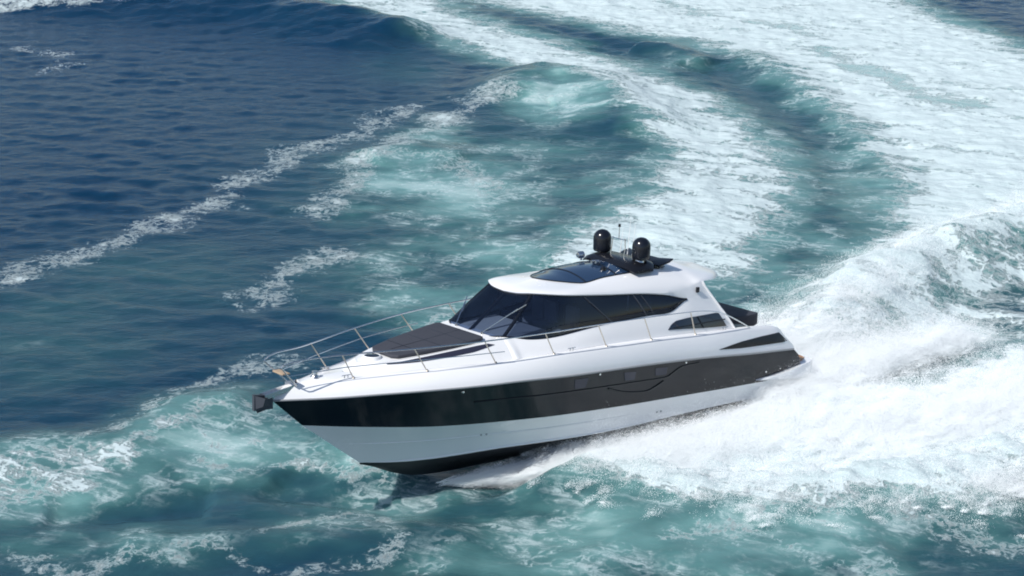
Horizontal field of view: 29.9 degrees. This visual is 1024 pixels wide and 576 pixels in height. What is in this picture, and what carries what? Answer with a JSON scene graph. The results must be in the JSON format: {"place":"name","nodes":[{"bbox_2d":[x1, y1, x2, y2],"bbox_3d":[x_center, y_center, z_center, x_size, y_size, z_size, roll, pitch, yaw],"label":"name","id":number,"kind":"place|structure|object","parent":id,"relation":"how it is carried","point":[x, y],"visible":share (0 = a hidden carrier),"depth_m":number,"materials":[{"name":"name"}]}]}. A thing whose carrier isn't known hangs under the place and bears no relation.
{"place":"outdoors","nodes":[
{"label":"outdoors","id":0,"kind":"place"},
{"bbox_2d":[0,0,1023,575],"bbox_3d":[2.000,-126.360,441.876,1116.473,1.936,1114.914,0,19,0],"label":"water","id":1,"kind":"structure","parent":0,"point":[206,206],"depth_m":75.08,"materials":[{"name":"blue liquid"}]},
{"bbox_2d":[252,222,811,474],"bbox_3d":[0.705,1.552,54.483,18.970,6.550,4.940,-9,16,-40],"label":"motor yacht","id":2,"kind":"object","parent":1,"relation":"on","point":[502,367],"visible":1,"depth_m":52.86,"materials":[{"name":"white plastic"}]},
{"bbox_2d":[388,344,494,363],"bbox_3d":[-1.837,1.780,50.937,3.204,0.100,0.225,-10,21,-27],"label":"coachroof window","id":3,"kind":"structure","parent":2,"relation":"in","point":[475,348],"depth_m":51.04,"materials":[{"name":"grey glass"}]},
{"bbox_2d":[456,286,531,318],"bbox_3d":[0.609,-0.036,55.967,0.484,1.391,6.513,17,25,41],"label":"windshield","id":4,"kind":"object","parent":2,"relation":"in","point":[490,295],"depth_m":54.96,"materials":[{"name":"glass"}]},
{"bbox_2d":[575,378,587,388],"bbox_3d":[1.901,2.607,52.626,0.478,0.331,0.043,-14,23,-35],"label":"hull window","id":5,"kind":"structure","parent":2,"relation":"in","point":[579,383],"depth_m":52.61,"materials":[{"name":"grey glass"}]},
{"bbox_2d":[508,295,686,337],"bbox_3d":[2.424,0.552,53.962,6.503,1.109,0.702,-9,16,-40],"label":"side window","id":6,"kind":"structure","parent":2,"relation":"in","point":[544,314],"depth_m":53.24,"materials":[{"name":"black glass"}]},
{"bbox_2d":[624,372,635,380],"bbox_3d":[3.303,2.459,53.728,0.455,0.321,0.027,-15,23,-37],"label":"hull window","id":7,"kind":"structure","parent":2,"relation":"in","point":[628,375],"depth_m":53.71,"materials":[{"name":"grey glass"}]},
{"bbox_2d":[655,367,666,375],"bbox_3d":[4.235,2.360,54.509,0.474,0.304,0.023,-15,24,-37],"label":"hull window","id":8,"kind":"structure","parent":2,"relation":"in","point":[658,371],"depth_m":54.50,"materials":[{"name":"grey glass"}]},
{"bbox_2d":[668,313,725,329],"bbox_3d":[5.388,1.039,55.943,2.431,0.433,0.176,-9,16,-40],"label":"quarter window","id":9,"kind":"structure","parent":2,"relation":"in","point":[713,319],"depth_m":56.01,"materials":[{"name":"black glass"}]},
{"bbox_2d":[436,297,1023,536],"label":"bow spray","id":10,"kind":"object","parent":1,"relation":"on","point":[799,395],"depth_m":54.48,"materials":[{"name":"white liquid"}]},
{"bbox_2d":[744,181,1023,380],"label":"stern spray","id":11,"kind":"object","parent":1,"relation":"on","point":[799,343],"depth_m":63.50,"materials":[{"name":"white liquid"}]}
]}

